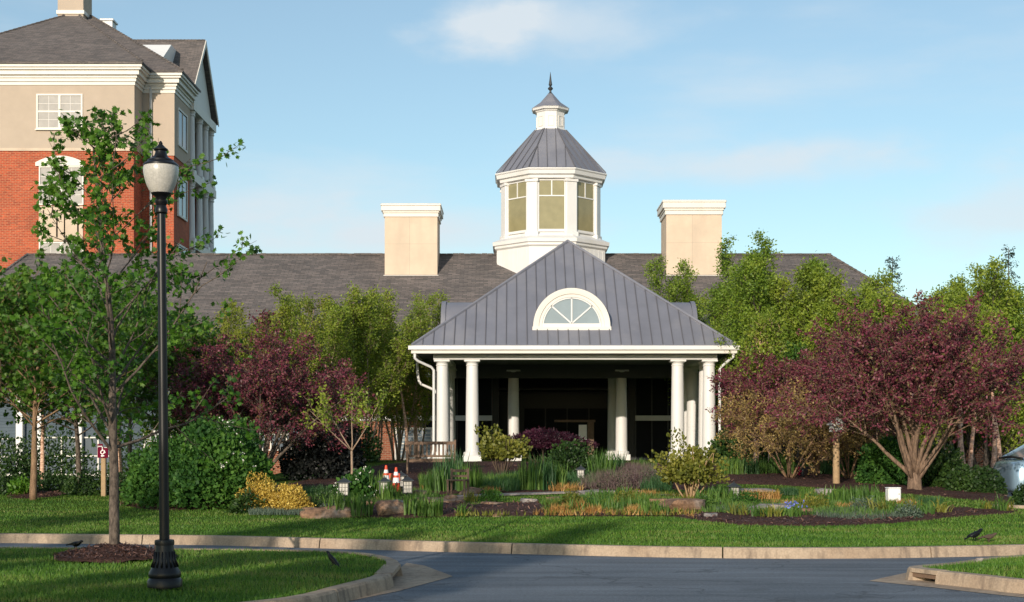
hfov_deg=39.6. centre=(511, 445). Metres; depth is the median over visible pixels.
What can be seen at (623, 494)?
cushion plant
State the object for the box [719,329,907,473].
redbud tree
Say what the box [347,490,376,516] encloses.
iris clump
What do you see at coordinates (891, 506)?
daylily
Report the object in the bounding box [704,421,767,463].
wall shrub
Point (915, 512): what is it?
cushion plant
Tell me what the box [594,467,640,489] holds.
cushion plant
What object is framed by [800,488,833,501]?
iris clump
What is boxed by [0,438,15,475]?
window
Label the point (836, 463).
birdhouse
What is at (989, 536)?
bird
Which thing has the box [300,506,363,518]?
flat rock
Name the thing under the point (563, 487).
straw tuft
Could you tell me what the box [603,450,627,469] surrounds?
ornamental grass
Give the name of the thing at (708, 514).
rock
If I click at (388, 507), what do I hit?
split rock
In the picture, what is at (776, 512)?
daylily
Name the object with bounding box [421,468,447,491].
ornamental grass
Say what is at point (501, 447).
rounded shrub
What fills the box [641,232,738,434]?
broadleaf tree
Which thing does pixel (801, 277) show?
broadleaf tree
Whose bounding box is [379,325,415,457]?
peeling birch
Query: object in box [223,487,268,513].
green shrub
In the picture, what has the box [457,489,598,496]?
garden path
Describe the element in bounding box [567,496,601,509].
iris clump
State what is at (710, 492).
iris clump
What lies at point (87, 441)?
window
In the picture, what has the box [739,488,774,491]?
stone slab
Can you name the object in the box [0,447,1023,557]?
lawn
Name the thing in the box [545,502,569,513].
straw tuft
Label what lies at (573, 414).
entrance door
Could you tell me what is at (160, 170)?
lamp post
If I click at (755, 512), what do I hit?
daylily
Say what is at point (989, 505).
daylily
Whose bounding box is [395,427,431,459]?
window
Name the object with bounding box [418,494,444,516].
iris clump
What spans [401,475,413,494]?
garden lantern
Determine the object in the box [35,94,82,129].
window
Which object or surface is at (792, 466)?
ornamental grass
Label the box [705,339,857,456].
redbud tree
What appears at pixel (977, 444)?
broadleaf tree
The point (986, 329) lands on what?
peeling birch
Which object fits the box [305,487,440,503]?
ground cover
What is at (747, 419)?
crape myrtle
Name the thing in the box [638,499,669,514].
iris clump
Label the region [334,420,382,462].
wall shrub
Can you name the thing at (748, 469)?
ornamental grass
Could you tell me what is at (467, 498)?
daylily
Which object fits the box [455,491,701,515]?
ground cover
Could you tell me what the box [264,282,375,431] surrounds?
birch tree
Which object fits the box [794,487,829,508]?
cushion plant
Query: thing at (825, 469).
ornamental grass
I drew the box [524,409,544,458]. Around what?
entrance door
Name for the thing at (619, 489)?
iris clump
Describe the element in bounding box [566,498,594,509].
straw tuft
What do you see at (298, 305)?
birch tree
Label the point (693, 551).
kerb
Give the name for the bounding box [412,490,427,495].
rock
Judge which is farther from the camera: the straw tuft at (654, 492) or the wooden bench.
the wooden bench
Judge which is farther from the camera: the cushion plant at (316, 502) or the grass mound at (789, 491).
the grass mound at (789, 491)
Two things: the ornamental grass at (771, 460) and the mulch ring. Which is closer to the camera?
the mulch ring
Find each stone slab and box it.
[573,490,639,495]
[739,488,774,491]
[750,503,790,508]
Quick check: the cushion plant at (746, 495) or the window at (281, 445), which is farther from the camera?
the window at (281, 445)
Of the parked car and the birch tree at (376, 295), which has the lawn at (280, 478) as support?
the birch tree at (376, 295)
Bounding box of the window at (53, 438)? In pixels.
[45,437,74,474]
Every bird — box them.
[66,540,82,547]
[326,551,340,567]
[964,528,982,540]
[978,532,996,541]
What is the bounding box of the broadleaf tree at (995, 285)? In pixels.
[916,254,1023,474]
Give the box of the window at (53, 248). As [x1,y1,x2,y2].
[39,242,83,252]
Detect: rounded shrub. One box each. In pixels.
[474,422,532,474]
[644,427,729,496]
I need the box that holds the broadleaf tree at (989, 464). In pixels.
[978,324,1021,467]
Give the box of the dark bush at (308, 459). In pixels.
[276,419,366,480]
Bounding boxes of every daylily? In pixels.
[454,502,471,516]
[463,490,479,500]
[727,503,747,514]
[749,503,769,516]
[759,502,784,517]
[778,505,801,516]
[782,491,806,503]
[862,496,894,511]
[885,497,907,510]
[901,498,927,509]
[914,499,937,513]
[931,498,953,512]
[968,498,985,508]
[979,498,992,508]
[992,492,1012,510]
[1003,501,1013,510]
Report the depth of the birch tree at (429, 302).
59.98 m
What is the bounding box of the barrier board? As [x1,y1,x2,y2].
[388,473,399,480]
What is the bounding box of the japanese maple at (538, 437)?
[506,426,598,465]
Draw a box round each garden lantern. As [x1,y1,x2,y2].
[336,476,351,500]
[378,476,391,493]
[400,472,406,487]
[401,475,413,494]
[576,466,585,478]
[726,481,740,494]
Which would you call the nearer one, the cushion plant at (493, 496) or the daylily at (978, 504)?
the daylily at (978, 504)
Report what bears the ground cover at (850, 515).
on the mulch bed at (754, 520)
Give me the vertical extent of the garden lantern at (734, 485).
0.491 m
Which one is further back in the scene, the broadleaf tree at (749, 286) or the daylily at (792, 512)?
the broadleaf tree at (749, 286)
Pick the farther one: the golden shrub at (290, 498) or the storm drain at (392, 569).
the golden shrub at (290, 498)
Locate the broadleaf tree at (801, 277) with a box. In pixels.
[765,257,897,462]
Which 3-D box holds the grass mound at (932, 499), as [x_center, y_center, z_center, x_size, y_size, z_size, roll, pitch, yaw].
[8.246,1.066,28.183,0.653,0.237,0.590,0,0,0]
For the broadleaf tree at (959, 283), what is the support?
on the lawn at (280, 478)
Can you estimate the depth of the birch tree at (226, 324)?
46.25 m
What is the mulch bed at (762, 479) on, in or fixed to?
on the lawn at (280, 478)
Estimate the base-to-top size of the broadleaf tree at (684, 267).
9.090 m
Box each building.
[0,0,218,270]
[0,72,1007,479]
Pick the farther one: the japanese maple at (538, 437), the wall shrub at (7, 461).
the wall shrub at (7, 461)
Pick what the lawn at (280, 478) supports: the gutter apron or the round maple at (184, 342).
the round maple at (184, 342)
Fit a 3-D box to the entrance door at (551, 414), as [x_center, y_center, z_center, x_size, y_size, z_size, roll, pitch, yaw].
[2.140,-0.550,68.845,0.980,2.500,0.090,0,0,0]
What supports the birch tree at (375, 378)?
on the lawn at (280, 478)
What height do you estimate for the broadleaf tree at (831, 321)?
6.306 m
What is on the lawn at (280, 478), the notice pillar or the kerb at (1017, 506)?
the kerb at (1017, 506)
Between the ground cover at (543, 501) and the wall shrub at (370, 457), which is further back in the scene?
the wall shrub at (370, 457)
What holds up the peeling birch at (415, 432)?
on the lawn at (280, 478)
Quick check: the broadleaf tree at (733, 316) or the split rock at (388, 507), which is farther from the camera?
the broadleaf tree at (733, 316)
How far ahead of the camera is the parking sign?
32.80 m
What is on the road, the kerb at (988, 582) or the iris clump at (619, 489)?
the kerb at (988, 582)
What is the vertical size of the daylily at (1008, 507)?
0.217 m
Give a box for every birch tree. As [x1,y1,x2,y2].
[145,313,196,446]
[195,298,262,439]
[219,297,295,453]
[244,293,332,452]
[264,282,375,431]
[268,290,334,437]
[286,301,354,428]
[318,285,390,428]
[335,281,424,455]
[358,284,408,460]
[369,288,435,460]
[373,293,440,460]
[395,289,450,457]
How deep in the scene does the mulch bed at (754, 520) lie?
25.69 m
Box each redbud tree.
[143,308,376,465]
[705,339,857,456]
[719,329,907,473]
[753,289,1023,489]
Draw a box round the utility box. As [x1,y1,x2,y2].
[885,487,900,500]
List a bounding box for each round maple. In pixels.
[0,244,157,499]
[0,257,95,409]
[0,278,157,483]
[57,277,176,470]
[73,300,253,438]
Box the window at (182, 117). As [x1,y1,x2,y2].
[178,107,187,152]
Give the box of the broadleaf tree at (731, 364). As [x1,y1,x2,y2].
[715,334,755,434]
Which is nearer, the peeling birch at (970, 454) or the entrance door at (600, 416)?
the peeling birch at (970, 454)
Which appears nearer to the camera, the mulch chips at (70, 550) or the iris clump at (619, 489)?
the mulch chips at (70, 550)
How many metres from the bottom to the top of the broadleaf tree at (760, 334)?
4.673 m
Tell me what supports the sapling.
on the mulch bed at (762, 479)
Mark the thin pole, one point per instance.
(803, 466)
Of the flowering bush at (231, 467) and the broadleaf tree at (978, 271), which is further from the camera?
the broadleaf tree at (978, 271)
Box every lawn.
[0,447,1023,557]
[0,549,383,601]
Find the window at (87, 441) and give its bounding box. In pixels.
[83,437,108,476]
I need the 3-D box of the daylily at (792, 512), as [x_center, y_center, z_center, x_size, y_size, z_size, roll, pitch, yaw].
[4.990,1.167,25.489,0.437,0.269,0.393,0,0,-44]
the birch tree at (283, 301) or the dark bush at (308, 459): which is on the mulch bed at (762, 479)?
the dark bush at (308, 459)
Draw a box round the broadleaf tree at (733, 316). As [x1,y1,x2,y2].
[714,230,827,392]
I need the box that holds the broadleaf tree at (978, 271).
[965,262,1023,450]
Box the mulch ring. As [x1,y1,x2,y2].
[55,544,177,562]
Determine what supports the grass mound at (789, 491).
on the lawn at (280, 478)
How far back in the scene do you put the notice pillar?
63.10 m
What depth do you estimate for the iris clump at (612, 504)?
26.39 m
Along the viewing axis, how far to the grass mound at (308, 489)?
31.15 m
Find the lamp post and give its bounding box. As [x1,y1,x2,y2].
[143,141,182,590]
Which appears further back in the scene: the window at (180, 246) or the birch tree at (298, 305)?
the window at (180, 246)
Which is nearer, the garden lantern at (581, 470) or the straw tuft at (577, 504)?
the straw tuft at (577, 504)
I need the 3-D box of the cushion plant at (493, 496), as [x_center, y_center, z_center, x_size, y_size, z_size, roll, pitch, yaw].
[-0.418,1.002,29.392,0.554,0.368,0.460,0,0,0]
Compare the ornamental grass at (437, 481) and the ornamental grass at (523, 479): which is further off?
the ornamental grass at (523, 479)
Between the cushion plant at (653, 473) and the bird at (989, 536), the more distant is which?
the cushion plant at (653, 473)
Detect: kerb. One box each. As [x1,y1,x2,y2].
[0,533,1023,558]
[0,547,402,601]
[905,555,1023,593]
[992,504,1023,508]
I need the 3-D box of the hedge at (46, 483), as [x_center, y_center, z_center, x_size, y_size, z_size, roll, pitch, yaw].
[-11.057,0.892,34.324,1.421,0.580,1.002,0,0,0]
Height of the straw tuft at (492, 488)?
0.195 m
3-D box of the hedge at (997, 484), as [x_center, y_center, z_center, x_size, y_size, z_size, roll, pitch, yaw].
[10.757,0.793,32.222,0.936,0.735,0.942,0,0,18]
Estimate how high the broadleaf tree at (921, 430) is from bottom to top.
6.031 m
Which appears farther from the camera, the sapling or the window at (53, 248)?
the window at (53, 248)
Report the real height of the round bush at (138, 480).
1.544 m
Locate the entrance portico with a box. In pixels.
[408,239,739,460]
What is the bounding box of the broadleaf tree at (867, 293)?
[844,281,1010,463]
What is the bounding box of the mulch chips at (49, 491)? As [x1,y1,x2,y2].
[7,490,65,496]
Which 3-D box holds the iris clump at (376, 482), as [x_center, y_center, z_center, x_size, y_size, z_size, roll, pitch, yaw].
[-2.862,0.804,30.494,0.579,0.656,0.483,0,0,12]
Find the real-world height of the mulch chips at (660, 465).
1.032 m
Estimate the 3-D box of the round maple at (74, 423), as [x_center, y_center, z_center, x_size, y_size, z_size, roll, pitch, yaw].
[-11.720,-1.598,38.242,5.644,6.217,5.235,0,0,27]
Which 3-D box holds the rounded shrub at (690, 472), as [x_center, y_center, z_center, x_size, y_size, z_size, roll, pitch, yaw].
[3.749,0.371,30.042,1.560,1.566,1.273,0,0,34]
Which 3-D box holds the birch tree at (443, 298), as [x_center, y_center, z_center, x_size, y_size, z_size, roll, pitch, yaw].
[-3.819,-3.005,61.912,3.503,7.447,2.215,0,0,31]
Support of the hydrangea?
on the mulch bed at (762, 479)
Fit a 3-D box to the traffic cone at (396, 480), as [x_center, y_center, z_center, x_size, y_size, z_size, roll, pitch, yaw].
[-2.610,0.786,32.025,0.320,0.605,0.320,0,0,0]
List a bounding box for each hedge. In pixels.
[0,474,17,494]
[37,471,80,491]
[60,468,127,495]
[944,464,992,491]
[966,465,1007,494]
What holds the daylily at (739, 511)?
on the mulch bed at (754, 520)
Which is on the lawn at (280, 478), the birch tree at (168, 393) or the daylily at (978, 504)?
the birch tree at (168, 393)
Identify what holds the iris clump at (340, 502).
on the mulch bed at (754, 520)
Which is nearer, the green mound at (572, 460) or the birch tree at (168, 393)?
the green mound at (572, 460)
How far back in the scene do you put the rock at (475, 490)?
31.70 m
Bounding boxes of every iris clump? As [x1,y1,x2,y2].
[322,488,355,512]
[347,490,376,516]
[366,471,392,496]
[380,479,399,498]
[401,490,432,516]
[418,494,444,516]
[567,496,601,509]
[585,488,616,496]
[594,494,630,510]
[608,486,640,493]
[619,491,650,506]
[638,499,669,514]
[695,485,725,500]
[711,486,741,500]
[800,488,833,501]
[825,484,862,502]
[844,483,882,501]
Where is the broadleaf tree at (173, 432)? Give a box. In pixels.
[153,336,249,448]
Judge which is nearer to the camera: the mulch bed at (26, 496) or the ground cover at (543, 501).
the ground cover at (543, 501)
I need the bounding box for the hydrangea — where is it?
[328,465,379,498]
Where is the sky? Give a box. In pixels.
[0,0,1023,318]
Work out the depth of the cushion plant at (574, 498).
27.41 m
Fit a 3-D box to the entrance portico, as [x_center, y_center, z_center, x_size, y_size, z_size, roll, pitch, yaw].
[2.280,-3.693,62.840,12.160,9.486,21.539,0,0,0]
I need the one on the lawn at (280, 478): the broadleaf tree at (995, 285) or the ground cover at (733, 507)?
the broadleaf tree at (995, 285)
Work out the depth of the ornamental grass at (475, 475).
32.46 m
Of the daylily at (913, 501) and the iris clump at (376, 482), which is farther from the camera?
the iris clump at (376, 482)
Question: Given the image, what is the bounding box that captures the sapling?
[298,381,388,473]
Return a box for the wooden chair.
[446,468,468,495]
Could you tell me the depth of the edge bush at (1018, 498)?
28.27 m
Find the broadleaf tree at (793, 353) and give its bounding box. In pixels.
[737,322,814,462]
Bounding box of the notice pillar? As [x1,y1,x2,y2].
[554,420,594,454]
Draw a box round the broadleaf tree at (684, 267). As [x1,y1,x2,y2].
[668,258,731,430]
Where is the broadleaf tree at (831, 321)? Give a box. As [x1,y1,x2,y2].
[811,302,914,457]
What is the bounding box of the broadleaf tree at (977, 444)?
[934,302,1015,464]
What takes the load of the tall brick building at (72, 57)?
on the lawn at (280, 478)
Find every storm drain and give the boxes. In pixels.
[375,564,400,577]
[910,567,948,580]
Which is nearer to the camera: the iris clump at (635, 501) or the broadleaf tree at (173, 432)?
the iris clump at (635, 501)
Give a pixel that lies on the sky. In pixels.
(862, 133)
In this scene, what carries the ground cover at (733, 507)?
on the mulch bed at (754, 520)
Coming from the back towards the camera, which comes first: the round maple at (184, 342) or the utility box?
the round maple at (184, 342)
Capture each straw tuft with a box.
[482,486,504,492]
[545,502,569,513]
[547,481,582,491]
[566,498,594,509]
[584,503,607,513]
[626,503,640,510]
[632,488,657,493]
[741,488,773,498]
[755,489,781,498]
[834,500,862,507]
[889,498,915,505]
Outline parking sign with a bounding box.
[97,444,107,495]
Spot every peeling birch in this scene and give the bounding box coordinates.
[17,368,67,487]
[94,350,136,482]
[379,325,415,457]
[405,334,433,457]
[746,310,792,462]
[942,301,980,458]
[945,299,1011,467]
[965,302,1006,495]
[968,296,1016,467]
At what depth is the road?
17.01 m
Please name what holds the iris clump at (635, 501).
on the mulch bed at (754, 520)
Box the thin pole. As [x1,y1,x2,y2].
[802,447,803,476]
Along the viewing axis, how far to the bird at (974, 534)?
21.29 m
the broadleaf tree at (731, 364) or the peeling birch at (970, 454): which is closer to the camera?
the peeling birch at (970, 454)
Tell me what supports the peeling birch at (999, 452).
on the mulch bed at (762, 479)
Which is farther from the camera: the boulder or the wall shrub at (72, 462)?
the wall shrub at (72, 462)
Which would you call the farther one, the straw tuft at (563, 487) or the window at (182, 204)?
the window at (182, 204)
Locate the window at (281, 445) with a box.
[269,428,297,450]
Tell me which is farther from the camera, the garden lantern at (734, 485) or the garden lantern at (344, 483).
the garden lantern at (734, 485)
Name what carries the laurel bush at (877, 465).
on the mulch bed at (762, 479)
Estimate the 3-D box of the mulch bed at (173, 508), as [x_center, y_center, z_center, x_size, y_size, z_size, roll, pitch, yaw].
[-7.157,1.212,30.859,3.600,0.306,4.600,0,0,0]
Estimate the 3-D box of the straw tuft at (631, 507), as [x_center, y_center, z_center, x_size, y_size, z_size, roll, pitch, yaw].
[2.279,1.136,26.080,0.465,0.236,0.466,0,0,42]
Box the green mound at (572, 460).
[545,438,595,474]
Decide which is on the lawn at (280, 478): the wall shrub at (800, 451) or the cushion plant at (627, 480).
the wall shrub at (800, 451)
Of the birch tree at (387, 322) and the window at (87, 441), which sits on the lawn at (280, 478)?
the birch tree at (387, 322)
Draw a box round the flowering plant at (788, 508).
[783,500,807,513]
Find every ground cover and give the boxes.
[247,506,307,514]
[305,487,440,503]
[417,470,527,489]
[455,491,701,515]
[489,468,629,487]
[533,504,696,517]
[539,490,682,511]
[578,459,661,489]
[639,466,672,490]
[696,495,942,515]
[712,503,752,512]
[718,456,793,474]
[812,506,921,519]
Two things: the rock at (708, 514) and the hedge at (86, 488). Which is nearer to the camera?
the rock at (708, 514)
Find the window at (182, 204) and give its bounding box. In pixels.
[177,176,187,221]
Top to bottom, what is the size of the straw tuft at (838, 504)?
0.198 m
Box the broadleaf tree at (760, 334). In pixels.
[728,311,784,463]
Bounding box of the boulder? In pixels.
[660,498,705,511]
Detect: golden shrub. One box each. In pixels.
[234,471,281,509]
[267,482,315,509]
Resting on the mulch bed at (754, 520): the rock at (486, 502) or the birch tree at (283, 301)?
the rock at (486, 502)
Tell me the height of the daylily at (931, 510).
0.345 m
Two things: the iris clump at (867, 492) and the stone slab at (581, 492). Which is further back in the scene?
the stone slab at (581, 492)
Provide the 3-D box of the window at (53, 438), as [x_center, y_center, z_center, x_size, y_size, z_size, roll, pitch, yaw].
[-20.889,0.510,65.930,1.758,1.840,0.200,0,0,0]
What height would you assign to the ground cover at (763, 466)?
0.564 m
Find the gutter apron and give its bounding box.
[350,563,1023,600]
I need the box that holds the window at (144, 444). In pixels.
[143,431,158,448]
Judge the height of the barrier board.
0.400 m
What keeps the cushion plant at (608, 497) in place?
on the mulch bed at (754, 520)
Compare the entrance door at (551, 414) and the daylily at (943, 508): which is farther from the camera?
the entrance door at (551, 414)
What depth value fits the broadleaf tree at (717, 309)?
58.89 m
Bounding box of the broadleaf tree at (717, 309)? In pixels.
[697,274,772,457]
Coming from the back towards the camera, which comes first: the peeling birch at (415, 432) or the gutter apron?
the peeling birch at (415, 432)
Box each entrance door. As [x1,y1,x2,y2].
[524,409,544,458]
[546,409,565,456]
[568,409,587,457]
[589,409,607,458]
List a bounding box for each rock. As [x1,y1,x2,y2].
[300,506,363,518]
[375,499,403,515]
[408,496,465,503]
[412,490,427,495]
[444,494,457,498]
[459,487,483,494]
[481,501,502,503]
[520,498,537,501]
[704,513,716,516]
[814,488,832,494]
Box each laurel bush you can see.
[840,435,875,476]
[853,435,907,484]
[921,440,970,487]
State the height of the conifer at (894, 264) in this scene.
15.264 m
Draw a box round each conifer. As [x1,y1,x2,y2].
[881,256,908,297]
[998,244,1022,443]
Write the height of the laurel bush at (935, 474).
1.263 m
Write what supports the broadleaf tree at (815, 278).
on the lawn at (280, 478)
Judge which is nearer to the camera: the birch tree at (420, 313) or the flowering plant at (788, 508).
the flowering plant at (788, 508)
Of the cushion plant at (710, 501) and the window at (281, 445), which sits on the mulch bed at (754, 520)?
the cushion plant at (710, 501)
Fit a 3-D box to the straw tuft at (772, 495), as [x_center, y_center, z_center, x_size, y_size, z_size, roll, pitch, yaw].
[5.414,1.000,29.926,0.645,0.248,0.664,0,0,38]
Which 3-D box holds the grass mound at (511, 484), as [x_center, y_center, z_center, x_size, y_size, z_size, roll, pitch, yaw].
[-0.261,0.836,32.548,1.161,0.456,0.876,0,0,0]
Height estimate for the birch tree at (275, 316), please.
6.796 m
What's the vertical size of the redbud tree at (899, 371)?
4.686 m
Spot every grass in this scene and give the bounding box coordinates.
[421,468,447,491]
[432,456,463,489]
[441,448,470,478]
[454,460,483,490]
[517,453,547,489]
[528,454,556,490]
[549,462,568,487]
[585,446,617,475]
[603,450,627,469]
[631,458,656,467]
[722,456,744,474]
[741,457,759,473]
[767,453,785,472]
[777,450,794,472]
[819,458,832,473]
[923,554,1023,578]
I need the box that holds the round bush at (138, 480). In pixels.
[119,436,197,505]
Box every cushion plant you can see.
[309,484,337,506]
[478,486,503,501]
[560,487,586,503]
[582,492,609,502]
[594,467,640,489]
[613,487,641,500]
[630,463,673,488]
[695,490,718,506]
[730,487,761,503]
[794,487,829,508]
[843,495,877,510]
[894,500,923,518]
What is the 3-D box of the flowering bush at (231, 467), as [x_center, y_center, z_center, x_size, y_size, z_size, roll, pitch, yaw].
[-6.214,0.323,29.496,2.976,2.001,2.459,0,0,0]
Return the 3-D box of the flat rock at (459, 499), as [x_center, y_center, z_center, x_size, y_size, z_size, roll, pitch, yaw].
[-1.530,1.129,28.914,1.188,0.205,0.632,0,0,6]
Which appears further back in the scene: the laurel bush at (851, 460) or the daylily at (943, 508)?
the laurel bush at (851, 460)
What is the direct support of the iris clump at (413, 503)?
on the mulch bed at (754, 520)
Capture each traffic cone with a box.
[383,465,389,479]
[392,467,400,490]
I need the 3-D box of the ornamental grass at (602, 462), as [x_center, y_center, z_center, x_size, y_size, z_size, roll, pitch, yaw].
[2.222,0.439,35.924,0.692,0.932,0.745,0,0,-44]
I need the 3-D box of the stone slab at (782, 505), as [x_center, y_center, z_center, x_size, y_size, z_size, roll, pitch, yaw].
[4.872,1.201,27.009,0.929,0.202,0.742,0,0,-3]
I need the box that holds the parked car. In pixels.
[993,445,1023,495]
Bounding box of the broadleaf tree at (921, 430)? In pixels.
[890,320,946,452]
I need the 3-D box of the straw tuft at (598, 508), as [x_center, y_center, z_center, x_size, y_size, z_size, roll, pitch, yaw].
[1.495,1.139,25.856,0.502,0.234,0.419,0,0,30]
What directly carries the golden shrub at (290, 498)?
on the mulch bed at (754, 520)
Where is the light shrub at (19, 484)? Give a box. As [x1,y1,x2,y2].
[6,473,29,494]
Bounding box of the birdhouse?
[827,417,843,483]
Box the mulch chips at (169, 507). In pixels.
[119,499,224,508]
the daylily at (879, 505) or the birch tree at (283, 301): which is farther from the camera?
the birch tree at (283, 301)
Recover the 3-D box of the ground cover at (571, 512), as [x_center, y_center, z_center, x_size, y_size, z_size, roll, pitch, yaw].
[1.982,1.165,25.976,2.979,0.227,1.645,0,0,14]
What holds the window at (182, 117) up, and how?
in the tall brick building at (72, 57)
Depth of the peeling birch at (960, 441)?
38.48 m
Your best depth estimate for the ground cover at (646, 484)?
32.49 m
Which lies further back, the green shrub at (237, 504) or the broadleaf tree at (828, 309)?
the broadleaf tree at (828, 309)
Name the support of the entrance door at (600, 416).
in the building at (550, 176)
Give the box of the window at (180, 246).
[177,243,187,252]
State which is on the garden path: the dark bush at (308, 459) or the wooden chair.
the wooden chair
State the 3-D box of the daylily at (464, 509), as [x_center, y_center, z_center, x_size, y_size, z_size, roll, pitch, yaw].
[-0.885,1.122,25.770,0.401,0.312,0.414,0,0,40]
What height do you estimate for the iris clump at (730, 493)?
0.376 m
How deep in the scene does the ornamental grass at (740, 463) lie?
38.24 m
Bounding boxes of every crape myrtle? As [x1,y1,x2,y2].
[711,376,868,477]
[776,389,909,478]
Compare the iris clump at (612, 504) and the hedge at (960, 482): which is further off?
the hedge at (960, 482)
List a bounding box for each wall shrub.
[0,431,39,481]
[9,425,100,481]
[99,419,157,479]
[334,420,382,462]
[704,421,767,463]
[746,431,832,463]
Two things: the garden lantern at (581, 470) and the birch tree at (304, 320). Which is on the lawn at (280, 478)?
the birch tree at (304, 320)
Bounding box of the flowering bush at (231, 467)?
[138,415,276,509]
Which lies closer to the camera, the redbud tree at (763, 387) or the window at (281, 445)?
the redbud tree at (763, 387)
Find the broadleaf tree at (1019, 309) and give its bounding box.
[977,283,1023,450]
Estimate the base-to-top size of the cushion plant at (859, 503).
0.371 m
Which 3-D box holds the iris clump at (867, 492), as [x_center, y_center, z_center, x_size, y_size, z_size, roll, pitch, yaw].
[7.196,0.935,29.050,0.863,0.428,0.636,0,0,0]
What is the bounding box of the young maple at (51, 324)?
[0,106,263,545]
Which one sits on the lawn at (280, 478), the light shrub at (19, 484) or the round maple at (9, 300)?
the round maple at (9, 300)
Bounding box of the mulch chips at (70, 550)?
[52,542,154,559]
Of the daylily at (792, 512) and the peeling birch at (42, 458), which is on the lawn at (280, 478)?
the peeling birch at (42, 458)
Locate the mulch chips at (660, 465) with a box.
[280,461,1009,500]
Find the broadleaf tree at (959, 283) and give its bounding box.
[927,273,1020,463]
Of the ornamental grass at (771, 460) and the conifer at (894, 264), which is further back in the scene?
the conifer at (894, 264)
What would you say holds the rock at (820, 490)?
on the lawn at (280, 478)
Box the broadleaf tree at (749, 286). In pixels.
[721,248,841,462]
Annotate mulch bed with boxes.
[10,491,59,498]
[123,501,227,509]
[271,495,1013,525]
[276,461,1010,502]
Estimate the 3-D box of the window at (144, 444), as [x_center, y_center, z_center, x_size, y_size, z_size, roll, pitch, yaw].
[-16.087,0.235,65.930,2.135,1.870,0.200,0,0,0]
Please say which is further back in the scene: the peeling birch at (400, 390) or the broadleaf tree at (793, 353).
the peeling birch at (400, 390)
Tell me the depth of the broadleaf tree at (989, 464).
50.93 m
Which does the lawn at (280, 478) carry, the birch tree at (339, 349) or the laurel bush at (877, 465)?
the birch tree at (339, 349)
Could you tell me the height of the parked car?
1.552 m
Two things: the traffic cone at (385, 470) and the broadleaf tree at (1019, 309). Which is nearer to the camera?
the traffic cone at (385, 470)
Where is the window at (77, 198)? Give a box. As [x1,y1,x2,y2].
[39,166,83,204]
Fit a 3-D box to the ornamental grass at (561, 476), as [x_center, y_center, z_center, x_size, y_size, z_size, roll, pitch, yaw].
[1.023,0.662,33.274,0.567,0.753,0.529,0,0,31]
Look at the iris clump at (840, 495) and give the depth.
28.73 m
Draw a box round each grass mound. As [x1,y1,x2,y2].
[300,484,333,495]
[480,474,520,491]
[779,486,799,494]
[914,494,944,505]
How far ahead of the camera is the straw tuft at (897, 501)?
27.60 m
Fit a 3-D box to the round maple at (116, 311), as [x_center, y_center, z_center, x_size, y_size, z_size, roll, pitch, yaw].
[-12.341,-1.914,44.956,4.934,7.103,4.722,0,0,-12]
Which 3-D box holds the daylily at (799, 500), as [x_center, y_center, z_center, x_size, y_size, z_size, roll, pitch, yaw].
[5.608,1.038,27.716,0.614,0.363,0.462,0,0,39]
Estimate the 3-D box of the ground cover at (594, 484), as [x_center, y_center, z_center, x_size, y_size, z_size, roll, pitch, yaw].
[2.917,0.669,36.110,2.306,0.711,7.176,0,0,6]
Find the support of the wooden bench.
on the mulch bed at (762, 479)
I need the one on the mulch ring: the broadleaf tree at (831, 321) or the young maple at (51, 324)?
the young maple at (51, 324)
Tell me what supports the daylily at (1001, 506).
on the mulch bed at (754, 520)
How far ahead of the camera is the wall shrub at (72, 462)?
57.84 m
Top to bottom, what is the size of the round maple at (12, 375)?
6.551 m
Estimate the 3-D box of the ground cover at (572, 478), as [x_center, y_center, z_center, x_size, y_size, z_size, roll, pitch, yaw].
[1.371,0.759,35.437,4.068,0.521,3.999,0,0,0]
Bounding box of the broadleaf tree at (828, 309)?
[795,283,921,435]
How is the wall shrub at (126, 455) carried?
on the lawn at (280, 478)
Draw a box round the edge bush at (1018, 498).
[1009,483,1023,504]
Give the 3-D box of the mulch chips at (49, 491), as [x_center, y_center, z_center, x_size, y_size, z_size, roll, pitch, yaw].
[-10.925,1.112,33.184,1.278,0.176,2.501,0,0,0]
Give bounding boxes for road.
[0,543,1023,601]
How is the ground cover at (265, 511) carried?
on the mulch bed at (754, 520)
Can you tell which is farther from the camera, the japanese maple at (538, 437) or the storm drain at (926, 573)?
the japanese maple at (538, 437)
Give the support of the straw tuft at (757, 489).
on the lawn at (280, 478)
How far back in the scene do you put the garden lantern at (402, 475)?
33.52 m
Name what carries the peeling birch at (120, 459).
on the lawn at (280, 478)
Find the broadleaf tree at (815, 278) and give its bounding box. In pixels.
[800,264,882,463]
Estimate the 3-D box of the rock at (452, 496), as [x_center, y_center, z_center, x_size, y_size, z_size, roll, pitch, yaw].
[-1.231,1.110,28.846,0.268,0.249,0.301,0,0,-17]
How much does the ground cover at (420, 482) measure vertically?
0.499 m
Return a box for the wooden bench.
[406,440,455,472]
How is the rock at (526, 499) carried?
on the mulch bed at (754, 520)
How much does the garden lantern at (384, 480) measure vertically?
0.615 m

